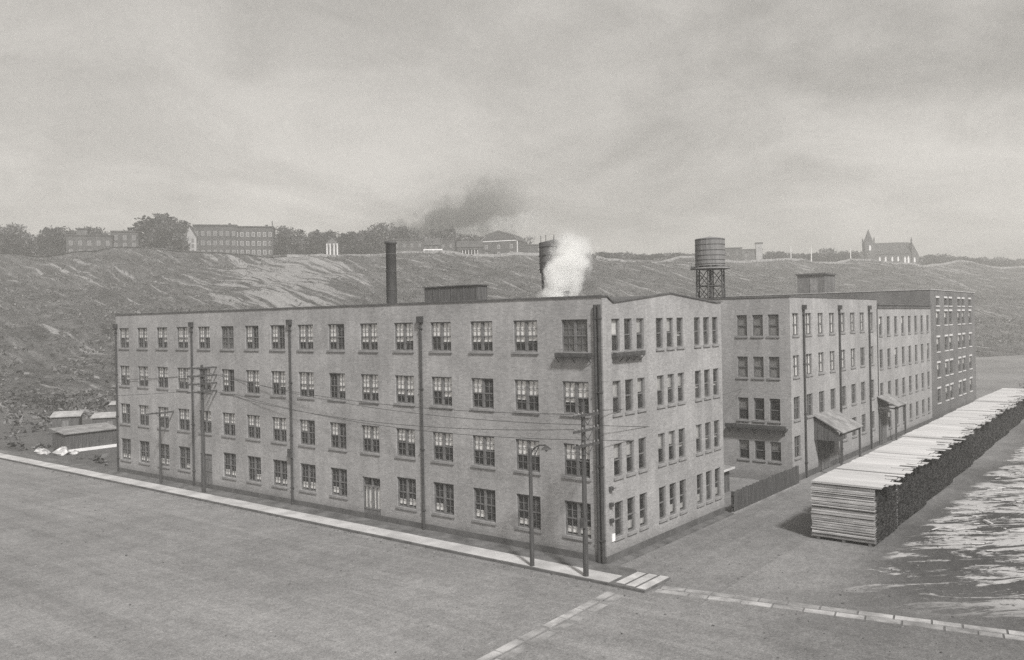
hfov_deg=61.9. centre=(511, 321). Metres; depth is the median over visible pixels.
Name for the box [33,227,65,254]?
tree
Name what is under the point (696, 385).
window
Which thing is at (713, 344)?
window
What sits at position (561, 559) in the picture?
sidewalk
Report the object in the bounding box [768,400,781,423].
window
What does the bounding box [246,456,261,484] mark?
window
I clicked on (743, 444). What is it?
window
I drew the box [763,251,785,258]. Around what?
tree
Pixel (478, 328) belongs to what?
window
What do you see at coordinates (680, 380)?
window
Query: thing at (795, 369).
window
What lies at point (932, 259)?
tree
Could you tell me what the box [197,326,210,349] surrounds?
window
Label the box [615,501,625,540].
window
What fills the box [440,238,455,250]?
house
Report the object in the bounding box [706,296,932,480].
factory building
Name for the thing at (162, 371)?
window
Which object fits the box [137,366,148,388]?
window
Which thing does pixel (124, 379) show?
utility wire
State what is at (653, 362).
factory building
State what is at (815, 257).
tree
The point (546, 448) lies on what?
street lamp
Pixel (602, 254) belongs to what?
tree
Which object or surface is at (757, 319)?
window
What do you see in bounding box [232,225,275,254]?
house
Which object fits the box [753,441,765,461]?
window
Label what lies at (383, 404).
utility wire
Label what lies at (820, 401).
window
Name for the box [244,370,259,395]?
window
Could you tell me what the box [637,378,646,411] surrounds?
window
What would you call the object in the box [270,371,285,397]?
window
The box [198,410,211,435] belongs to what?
window
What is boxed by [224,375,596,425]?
utility wire
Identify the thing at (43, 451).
boulder
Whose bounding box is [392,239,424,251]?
house
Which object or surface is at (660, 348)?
window
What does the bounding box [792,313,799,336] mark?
window
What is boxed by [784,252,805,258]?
tree
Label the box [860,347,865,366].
window
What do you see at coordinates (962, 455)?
lumber stack
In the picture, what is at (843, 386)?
window
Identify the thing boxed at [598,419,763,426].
utility wire
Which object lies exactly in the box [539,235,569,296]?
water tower
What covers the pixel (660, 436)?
window
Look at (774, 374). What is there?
window
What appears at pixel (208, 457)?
door
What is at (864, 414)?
window
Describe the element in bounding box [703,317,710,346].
window
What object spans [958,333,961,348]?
window
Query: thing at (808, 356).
window
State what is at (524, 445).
window
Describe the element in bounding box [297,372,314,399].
window
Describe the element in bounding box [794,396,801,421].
window
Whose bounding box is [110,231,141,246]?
house
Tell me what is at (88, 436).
shed
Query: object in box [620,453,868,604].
side street
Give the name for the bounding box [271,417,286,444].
window
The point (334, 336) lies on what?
window
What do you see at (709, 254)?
water tower
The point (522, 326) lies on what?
window
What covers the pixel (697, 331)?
window
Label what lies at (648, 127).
sky
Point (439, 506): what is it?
window
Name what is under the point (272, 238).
flagpole
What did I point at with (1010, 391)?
lumber stack
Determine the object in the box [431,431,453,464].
window
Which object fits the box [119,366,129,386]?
window
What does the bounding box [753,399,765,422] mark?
window
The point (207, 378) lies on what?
window
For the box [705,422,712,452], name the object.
window
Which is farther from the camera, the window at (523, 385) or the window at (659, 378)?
the window at (659, 378)
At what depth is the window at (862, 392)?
85.54 m
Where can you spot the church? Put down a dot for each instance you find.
(905, 252)
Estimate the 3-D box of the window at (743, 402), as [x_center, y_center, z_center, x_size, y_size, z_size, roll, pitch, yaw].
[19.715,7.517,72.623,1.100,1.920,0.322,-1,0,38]
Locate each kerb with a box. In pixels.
[0,458,645,592]
[731,483,798,513]
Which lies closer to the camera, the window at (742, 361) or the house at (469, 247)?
the window at (742, 361)
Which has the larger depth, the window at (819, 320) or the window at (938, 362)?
the window at (938, 362)
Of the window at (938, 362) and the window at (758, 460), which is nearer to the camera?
the window at (758, 460)
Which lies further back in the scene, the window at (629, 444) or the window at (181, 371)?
the window at (181, 371)
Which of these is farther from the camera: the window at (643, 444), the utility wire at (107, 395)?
the utility wire at (107, 395)
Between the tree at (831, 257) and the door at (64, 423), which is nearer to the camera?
the door at (64, 423)
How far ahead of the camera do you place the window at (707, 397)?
58.19 m
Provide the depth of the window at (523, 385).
51.04 m
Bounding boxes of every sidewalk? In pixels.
[2,452,624,573]
[609,512,733,565]
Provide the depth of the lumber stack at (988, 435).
85.28 m
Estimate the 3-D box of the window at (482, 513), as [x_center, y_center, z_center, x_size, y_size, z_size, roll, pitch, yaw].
[-1.673,11.483,53.135,1.980,2.140,0.322,-1,0,38]
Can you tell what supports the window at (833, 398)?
in the factory building at (810, 377)
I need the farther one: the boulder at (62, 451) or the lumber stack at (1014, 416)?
the lumber stack at (1014, 416)
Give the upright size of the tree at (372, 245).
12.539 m
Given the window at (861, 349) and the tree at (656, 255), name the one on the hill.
the tree at (656, 255)
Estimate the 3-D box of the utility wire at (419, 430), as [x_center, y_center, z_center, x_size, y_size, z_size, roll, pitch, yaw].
[-9.968,6.223,58.565,38.487,1.806,0.029,-1,0,41]
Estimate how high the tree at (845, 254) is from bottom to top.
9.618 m
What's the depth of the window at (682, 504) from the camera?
55.19 m
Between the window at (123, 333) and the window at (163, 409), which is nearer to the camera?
the window at (163, 409)
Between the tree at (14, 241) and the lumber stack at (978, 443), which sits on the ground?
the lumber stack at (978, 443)
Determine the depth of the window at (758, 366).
71.89 m
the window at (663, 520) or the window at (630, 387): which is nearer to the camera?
the window at (630, 387)
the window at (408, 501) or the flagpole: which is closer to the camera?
the window at (408, 501)
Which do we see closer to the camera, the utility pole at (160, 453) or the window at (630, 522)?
the window at (630, 522)
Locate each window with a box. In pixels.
[118,328,128,348]
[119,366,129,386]
[119,403,130,425]
[120,438,131,461]
[136,328,147,349]
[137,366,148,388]
[137,405,148,427]
[138,441,149,464]
[155,327,167,349]
[156,367,168,389]
[157,407,168,429]
[157,444,169,468]
[175,327,188,349]
[176,368,188,390]
[177,408,189,432]
[178,446,190,471]
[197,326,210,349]
[197,369,210,392]
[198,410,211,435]
[219,326,233,350]
[220,369,234,393]
[221,412,235,437]
[222,452,236,479]
[244,326,258,350]
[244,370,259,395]
[245,415,260,440]
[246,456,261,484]
[269,325,285,350]
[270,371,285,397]
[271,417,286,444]
[271,459,287,488]
[296,324,313,351]
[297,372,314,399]
[298,419,315,447]
[299,463,316,493]
[326,324,344,351]
[327,373,345,401]
[328,422,346,451]
[329,467,347,499]
[358,323,378,351]
[359,374,379,403]
[360,425,379,455]
[393,323,413,352]
[394,375,414,405]
[394,428,415,459]
[395,477,416,511]
[429,322,451,352]
[430,377,452,408]
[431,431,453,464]
[432,482,454,517]
[469,321,493,353]
[470,378,494,411]
[471,435,495,469]
[472,488,496,525]
[512,320,538,353]
[513,379,539,414]
[514,439,540,474]
[515,494,541,532]
[559,319,588,352]
[561,381,589,417]
[562,443,591,481]
[563,500,592,541]
[611,319,621,353]
[612,381,622,416]
[613,443,624,480]
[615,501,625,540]
[624,318,633,351]
[625,379,635,414]
[626,441,636,476]
[627,497,637,535]
[636,318,645,350]
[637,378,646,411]
[638,438,648,472]
[639,493,649,530]
[656,318,664,350]
[657,375,665,408]
[658,433,666,466]
[659,486,667,522]
[666,318,675,349]
[667,374,676,406]
[668,431,677,463]
[669,483,678,518]
[676,318,684,348]
[677,373,685,404]
[679,428,686,460]
[680,479,687,514]
[694,317,701,347]
[695,371,702,401]
[696,424,703,455]
[697,474,704,507]
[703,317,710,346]
[704,369,711,399]
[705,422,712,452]
[706,471,713,503]
[712,317,719,345]
[713,368,720,397]
[714,420,721,450]
[715,468,722,500]
[735,315,747,337]
[736,356,748,378]
[737,398,749,420]
[738,439,749,460]
[751,315,763,337]
[752,357,764,379]
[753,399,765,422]
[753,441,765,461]
[767,314,779,337]
[767,357,780,379]
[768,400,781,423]
[769,442,781,463]
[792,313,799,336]
[793,355,800,378]
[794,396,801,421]
[794,436,801,460]
[805,313,812,335]
[806,354,813,376]
[807,394,813,418]
[818,313,824,335]
[818,352,824,374]
[819,391,823,412]
[829,313,835,334]
[830,351,836,372]
[831,389,836,409]
[841,313,845,333]
[841,350,846,370]
[842,386,847,408]
[850,313,855,332]
[851,349,856,368]
[851,384,857,405]
[852,417,857,437]
[860,313,864,332]
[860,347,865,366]
[861,382,866,402]
[862,414,866,434]
[869,346,874,365]
[870,312,873,331]
[879,317,883,336]
[880,383,884,402]
[887,349,891,367]
[895,347,898,366]
[901,316,904,334]
[936,309,939,325]
[936,335,940,352]
[937,361,940,378]
[944,309,947,325]
[945,384,949,401]
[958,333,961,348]
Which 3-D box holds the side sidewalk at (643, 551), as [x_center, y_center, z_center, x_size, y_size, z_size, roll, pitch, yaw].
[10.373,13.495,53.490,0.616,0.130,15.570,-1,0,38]
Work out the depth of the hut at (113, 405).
127.51 m
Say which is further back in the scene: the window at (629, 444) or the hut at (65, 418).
the hut at (65, 418)
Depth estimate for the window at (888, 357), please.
93.49 m
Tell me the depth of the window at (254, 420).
68.06 m
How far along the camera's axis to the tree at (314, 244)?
381.07 m
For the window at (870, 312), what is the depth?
88.47 m
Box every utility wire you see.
[2,374,204,379]
[3,390,185,395]
[190,367,573,414]
[190,383,573,429]
[222,390,572,439]
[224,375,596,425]
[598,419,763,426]
[601,430,749,440]
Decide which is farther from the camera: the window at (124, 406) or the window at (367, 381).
the window at (124, 406)
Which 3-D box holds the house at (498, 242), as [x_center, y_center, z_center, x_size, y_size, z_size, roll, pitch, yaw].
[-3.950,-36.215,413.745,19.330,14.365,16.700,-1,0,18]
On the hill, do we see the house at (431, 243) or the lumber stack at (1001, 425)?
the house at (431, 243)
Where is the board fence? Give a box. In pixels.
[731,465,798,511]
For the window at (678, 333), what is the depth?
55.19 m
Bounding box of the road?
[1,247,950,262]
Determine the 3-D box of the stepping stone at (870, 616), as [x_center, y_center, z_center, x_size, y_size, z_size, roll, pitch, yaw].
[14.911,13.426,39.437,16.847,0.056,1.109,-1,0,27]
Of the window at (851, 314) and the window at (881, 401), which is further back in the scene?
the window at (881, 401)
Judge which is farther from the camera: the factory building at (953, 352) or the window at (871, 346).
the factory building at (953, 352)
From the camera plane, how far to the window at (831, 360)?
78.28 m
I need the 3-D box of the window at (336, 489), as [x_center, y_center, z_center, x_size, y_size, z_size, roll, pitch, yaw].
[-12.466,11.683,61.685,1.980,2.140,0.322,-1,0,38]
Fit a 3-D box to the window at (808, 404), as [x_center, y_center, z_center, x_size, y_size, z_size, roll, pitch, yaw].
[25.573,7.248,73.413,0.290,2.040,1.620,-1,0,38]
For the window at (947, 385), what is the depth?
115.69 m
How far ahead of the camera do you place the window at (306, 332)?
63.90 m
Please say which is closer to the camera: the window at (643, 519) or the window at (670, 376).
the window at (643, 519)
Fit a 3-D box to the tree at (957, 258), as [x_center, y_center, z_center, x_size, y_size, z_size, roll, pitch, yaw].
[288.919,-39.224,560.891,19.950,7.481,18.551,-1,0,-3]
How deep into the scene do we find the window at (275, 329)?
66.26 m
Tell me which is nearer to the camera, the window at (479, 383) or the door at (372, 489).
the window at (479, 383)
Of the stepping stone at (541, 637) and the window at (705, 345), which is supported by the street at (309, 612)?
the stepping stone at (541, 637)
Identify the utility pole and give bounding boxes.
[146,408,173,483]
[186,365,216,492]
[573,403,599,576]
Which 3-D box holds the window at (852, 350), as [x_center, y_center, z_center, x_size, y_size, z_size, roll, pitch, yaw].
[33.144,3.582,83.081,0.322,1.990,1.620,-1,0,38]
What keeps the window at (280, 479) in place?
in the factory building at (653, 362)
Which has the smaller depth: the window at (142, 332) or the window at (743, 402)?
the window at (743, 402)
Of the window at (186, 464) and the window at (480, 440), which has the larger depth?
the window at (186, 464)
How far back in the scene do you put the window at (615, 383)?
48.96 m
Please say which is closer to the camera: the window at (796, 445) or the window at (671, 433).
the window at (671, 433)
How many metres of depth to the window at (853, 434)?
83.12 m
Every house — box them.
[65,228,113,252]
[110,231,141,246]
[182,225,197,250]
[192,223,237,252]
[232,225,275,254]
[325,236,339,254]
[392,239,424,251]
[422,238,439,250]
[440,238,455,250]
[456,241,482,253]
[480,230,526,253]
[526,244,538,252]
[725,247,741,260]
[742,242,762,260]
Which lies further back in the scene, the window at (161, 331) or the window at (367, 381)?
the window at (161, 331)
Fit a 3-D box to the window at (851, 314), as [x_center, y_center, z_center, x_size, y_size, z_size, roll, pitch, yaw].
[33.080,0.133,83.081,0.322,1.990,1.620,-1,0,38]
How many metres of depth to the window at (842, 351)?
81.16 m
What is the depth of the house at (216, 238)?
368.92 m
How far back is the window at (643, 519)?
51.20 m
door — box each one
[62,421,68,426]
[201,453,211,483]
[363,476,380,514]
[880,413,886,443]
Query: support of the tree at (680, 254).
on the hill
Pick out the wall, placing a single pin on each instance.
(537, 254)
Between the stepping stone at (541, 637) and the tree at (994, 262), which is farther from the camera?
the tree at (994, 262)
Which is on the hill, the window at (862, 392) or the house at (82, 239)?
the house at (82, 239)
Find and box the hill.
[0,247,1023,397]
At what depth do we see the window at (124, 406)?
80.69 m
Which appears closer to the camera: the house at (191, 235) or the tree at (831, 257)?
the house at (191, 235)
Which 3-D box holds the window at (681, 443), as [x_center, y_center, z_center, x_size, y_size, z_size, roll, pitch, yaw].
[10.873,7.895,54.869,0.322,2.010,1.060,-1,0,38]
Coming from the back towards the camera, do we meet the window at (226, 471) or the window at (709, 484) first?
the window at (226, 471)
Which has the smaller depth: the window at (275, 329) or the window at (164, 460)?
the window at (275, 329)
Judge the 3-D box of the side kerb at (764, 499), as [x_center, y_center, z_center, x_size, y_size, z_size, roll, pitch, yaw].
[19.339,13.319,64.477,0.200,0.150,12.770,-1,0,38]
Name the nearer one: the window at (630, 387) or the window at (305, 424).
the window at (630, 387)
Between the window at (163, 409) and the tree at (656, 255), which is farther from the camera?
the tree at (656, 255)
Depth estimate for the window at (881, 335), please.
91.16 m
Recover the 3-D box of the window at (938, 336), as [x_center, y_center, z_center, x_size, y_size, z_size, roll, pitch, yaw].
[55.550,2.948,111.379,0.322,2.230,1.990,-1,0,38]
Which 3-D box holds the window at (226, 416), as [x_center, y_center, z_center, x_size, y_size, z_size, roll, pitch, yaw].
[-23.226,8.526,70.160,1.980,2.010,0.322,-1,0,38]
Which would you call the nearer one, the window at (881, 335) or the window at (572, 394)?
the window at (572, 394)
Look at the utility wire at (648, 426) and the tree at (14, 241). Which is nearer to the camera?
the utility wire at (648, 426)
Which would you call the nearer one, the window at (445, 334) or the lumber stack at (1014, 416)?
the window at (445, 334)
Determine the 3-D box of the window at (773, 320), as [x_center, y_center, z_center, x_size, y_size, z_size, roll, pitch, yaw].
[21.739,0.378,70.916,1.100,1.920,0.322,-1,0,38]
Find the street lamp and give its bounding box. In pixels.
[528,444,550,565]
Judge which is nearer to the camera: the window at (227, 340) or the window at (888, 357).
the window at (227, 340)
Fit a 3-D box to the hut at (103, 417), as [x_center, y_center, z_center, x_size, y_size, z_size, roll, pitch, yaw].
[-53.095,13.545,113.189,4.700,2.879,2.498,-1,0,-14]
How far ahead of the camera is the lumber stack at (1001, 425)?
92.02 m
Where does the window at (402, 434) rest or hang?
in the factory building at (653, 362)
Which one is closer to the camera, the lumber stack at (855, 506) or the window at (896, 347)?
the lumber stack at (855, 506)
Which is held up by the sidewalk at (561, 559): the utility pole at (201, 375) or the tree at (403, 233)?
the utility pole at (201, 375)
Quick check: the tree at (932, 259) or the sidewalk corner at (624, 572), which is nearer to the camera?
the sidewalk corner at (624, 572)
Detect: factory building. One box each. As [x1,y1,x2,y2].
[113,241,724,563]
[698,273,976,420]
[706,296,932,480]
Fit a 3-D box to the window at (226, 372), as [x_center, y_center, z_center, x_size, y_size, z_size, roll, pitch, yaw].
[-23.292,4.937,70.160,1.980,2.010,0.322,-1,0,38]
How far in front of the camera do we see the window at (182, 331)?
74.41 m
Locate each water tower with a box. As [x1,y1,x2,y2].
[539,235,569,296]
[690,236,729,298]
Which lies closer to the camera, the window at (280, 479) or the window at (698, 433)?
the window at (698, 433)
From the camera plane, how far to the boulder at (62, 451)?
93.17 m
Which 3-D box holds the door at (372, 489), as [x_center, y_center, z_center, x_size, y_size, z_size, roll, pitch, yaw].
[-9.695,12.321,59.611,1.800,2.880,0.155,-1,0,38]
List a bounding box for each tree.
[0,231,32,253]
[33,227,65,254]
[124,213,183,247]
[147,215,190,249]
[271,225,306,254]
[303,229,340,253]
[336,231,364,254]
[361,232,385,253]
[396,224,412,238]
[429,229,443,238]
[443,226,457,250]
[594,252,622,258]
[626,253,665,259]
[667,252,694,258]
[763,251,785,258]
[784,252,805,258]
[797,253,825,261]
[820,252,843,261]
[836,250,859,259]
[923,254,946,264]
[946,256,969,261]
[969,258,987,263]
[984,260,1012,266]
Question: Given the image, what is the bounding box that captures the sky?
[0,0,1023,260]
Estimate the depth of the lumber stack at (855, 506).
51.62 m
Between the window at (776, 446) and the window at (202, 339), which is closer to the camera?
the window at (776, 446)
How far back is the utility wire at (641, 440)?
49.03 m
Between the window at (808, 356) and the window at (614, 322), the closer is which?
the window at (614, 322)
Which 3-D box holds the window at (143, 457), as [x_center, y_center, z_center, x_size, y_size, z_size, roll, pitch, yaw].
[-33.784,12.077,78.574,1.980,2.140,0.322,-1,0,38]
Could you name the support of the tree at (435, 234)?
on the hill
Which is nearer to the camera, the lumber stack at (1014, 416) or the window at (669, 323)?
the window at (669, 323)
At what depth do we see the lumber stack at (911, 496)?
57.70 m
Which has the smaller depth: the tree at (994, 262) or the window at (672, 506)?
the window at (672, 506)
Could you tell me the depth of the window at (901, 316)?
98.06 m
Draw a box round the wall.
[287,250,1023,268]
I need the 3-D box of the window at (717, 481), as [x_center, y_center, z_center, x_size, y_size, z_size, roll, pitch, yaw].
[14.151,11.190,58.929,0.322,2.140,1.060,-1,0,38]
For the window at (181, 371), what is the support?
in the factory building at (653, 362)
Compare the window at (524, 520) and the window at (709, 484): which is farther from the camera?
the window at (709, 484)
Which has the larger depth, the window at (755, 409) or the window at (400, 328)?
the window at (755, 409)
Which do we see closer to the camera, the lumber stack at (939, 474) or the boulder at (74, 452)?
the lumber stack at (939, 474)
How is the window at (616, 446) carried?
in the factory building at (653, 362)
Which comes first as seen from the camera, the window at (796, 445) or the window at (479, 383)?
the window at (479, 383)
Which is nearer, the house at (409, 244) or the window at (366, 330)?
the window at (366, 330)
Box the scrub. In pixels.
[0,383,1023,465]
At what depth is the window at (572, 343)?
48.84 m
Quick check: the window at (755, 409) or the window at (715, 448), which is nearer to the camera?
the window at (715, 448)
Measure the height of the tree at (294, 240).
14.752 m
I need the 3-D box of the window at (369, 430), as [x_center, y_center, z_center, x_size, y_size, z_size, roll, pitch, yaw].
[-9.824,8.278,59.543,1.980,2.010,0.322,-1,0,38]
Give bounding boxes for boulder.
[37,448,50,454]
[53,446,70,455]
[69,450,78,454]
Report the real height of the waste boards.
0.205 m
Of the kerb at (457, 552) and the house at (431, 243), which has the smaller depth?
the kerb at (457, 552)
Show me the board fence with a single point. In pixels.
(747, 495)
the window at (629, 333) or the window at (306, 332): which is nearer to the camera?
the window at (629, 333)
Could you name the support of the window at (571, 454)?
in the factory building at (653, 362)
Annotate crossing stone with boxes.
[617,572,668,589]
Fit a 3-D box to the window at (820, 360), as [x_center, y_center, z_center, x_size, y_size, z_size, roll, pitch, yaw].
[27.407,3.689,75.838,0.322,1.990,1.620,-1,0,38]
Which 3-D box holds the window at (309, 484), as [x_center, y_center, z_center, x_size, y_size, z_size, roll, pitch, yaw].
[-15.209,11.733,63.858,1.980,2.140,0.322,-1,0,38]
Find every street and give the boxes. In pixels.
[0,459,961,659]
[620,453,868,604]
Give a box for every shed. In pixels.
[49,422,116,451]
[724,465,734,492]
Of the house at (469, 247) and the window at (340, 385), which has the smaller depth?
the window at (340, 385)
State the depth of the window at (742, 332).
72.74 m
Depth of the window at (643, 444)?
51.20 m
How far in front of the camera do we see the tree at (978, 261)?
565.03 m
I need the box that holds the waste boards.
[931,450,1023,550]
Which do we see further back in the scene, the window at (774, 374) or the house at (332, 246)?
the house at (332, 246)
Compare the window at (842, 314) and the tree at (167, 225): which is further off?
the tree at (167, 225)
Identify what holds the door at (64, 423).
in the hut at (65, 418)
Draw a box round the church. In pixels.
[859,230,918,263]
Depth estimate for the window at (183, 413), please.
74.42 m
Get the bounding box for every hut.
[50,410,83,432]
[90,412,115,425]
[108,401,115,411]
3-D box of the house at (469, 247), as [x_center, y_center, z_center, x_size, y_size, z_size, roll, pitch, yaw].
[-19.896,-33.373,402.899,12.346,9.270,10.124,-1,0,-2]
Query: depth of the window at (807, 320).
73.47 m
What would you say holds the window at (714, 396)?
in the factory building at (653, 362)
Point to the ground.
(858, 579)
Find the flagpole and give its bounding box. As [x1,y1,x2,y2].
[272,221,273,255]
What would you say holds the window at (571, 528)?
in the factory building at (653, 362)
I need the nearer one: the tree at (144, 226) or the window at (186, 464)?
the window at (186, 464)
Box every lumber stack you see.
[810,469,905,546]
[836,452,939,525]
[871,437,961,501]
[902,424,980,477]
[928,417,991,460]
[943,410,999,451]
[956,401,1016,442]
[974,394,1023,429]
[990,388,1023,419]
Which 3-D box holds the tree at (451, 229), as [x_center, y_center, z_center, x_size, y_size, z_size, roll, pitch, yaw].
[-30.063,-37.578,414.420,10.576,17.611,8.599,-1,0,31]
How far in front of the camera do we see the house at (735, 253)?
483.99 m
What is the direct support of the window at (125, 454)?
in the factory building at (653, 362)
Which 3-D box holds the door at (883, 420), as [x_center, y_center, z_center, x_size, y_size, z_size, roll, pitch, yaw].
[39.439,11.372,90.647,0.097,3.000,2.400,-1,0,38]
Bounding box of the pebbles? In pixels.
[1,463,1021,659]
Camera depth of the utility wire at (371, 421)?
54.27 m
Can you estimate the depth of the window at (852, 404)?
83.11 m
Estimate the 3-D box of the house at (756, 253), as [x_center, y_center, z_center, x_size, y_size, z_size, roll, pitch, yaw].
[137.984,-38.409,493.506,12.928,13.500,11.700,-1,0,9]
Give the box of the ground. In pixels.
[0,355,1023,659]
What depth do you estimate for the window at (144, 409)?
78.61 m
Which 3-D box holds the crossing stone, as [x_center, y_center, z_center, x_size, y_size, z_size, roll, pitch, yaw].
[6.751,13.470,44.412,1.820,0.035,2.520,-1,0,38]
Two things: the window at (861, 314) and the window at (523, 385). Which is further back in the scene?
the window at (861, 314)
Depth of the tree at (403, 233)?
394.48 m
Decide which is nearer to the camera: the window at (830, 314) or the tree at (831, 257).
the window at (830, 314)
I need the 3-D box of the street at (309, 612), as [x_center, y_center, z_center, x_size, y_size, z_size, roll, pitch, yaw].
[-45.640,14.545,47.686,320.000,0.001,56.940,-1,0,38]
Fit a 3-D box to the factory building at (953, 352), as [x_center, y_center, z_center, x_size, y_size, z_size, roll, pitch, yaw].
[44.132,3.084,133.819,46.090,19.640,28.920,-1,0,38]
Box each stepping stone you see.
[477,592,623,659]
[655,586,1023,640]
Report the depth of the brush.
350.72 m
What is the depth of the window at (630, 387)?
50.11 m
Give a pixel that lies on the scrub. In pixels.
(57, 402)
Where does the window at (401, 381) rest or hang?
in the factory building at (653, 362)
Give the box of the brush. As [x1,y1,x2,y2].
[0,222,1023,398]
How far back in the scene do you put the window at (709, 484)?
58.17 m
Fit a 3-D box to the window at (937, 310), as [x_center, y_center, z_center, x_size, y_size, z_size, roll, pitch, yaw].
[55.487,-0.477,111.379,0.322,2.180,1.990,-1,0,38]
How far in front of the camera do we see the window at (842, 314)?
81.12 m
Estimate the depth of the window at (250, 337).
68.29 m
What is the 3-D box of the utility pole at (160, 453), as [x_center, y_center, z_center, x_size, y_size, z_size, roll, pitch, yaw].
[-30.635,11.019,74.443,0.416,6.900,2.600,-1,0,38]
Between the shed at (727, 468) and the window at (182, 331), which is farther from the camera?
the window at (182, 331)
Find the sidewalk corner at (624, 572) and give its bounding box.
[609,567,670,591]
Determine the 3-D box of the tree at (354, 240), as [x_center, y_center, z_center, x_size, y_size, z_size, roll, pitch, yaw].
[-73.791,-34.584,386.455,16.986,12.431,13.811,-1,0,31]
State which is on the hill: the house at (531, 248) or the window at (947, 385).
the house at (531, 248)
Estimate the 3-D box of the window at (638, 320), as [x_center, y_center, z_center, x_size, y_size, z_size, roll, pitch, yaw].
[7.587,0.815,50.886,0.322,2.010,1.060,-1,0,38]
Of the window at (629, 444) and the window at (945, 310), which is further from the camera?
the window at (945, 310)
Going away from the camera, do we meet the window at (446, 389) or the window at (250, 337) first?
the window at (446, 389)
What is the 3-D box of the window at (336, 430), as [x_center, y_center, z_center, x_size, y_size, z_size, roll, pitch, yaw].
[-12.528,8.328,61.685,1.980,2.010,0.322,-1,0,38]
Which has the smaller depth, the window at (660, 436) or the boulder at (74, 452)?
the window at (660, 436)
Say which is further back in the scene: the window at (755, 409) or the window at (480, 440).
the window at (755, 409)
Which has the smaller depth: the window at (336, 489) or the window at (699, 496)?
the window at (699, 496)

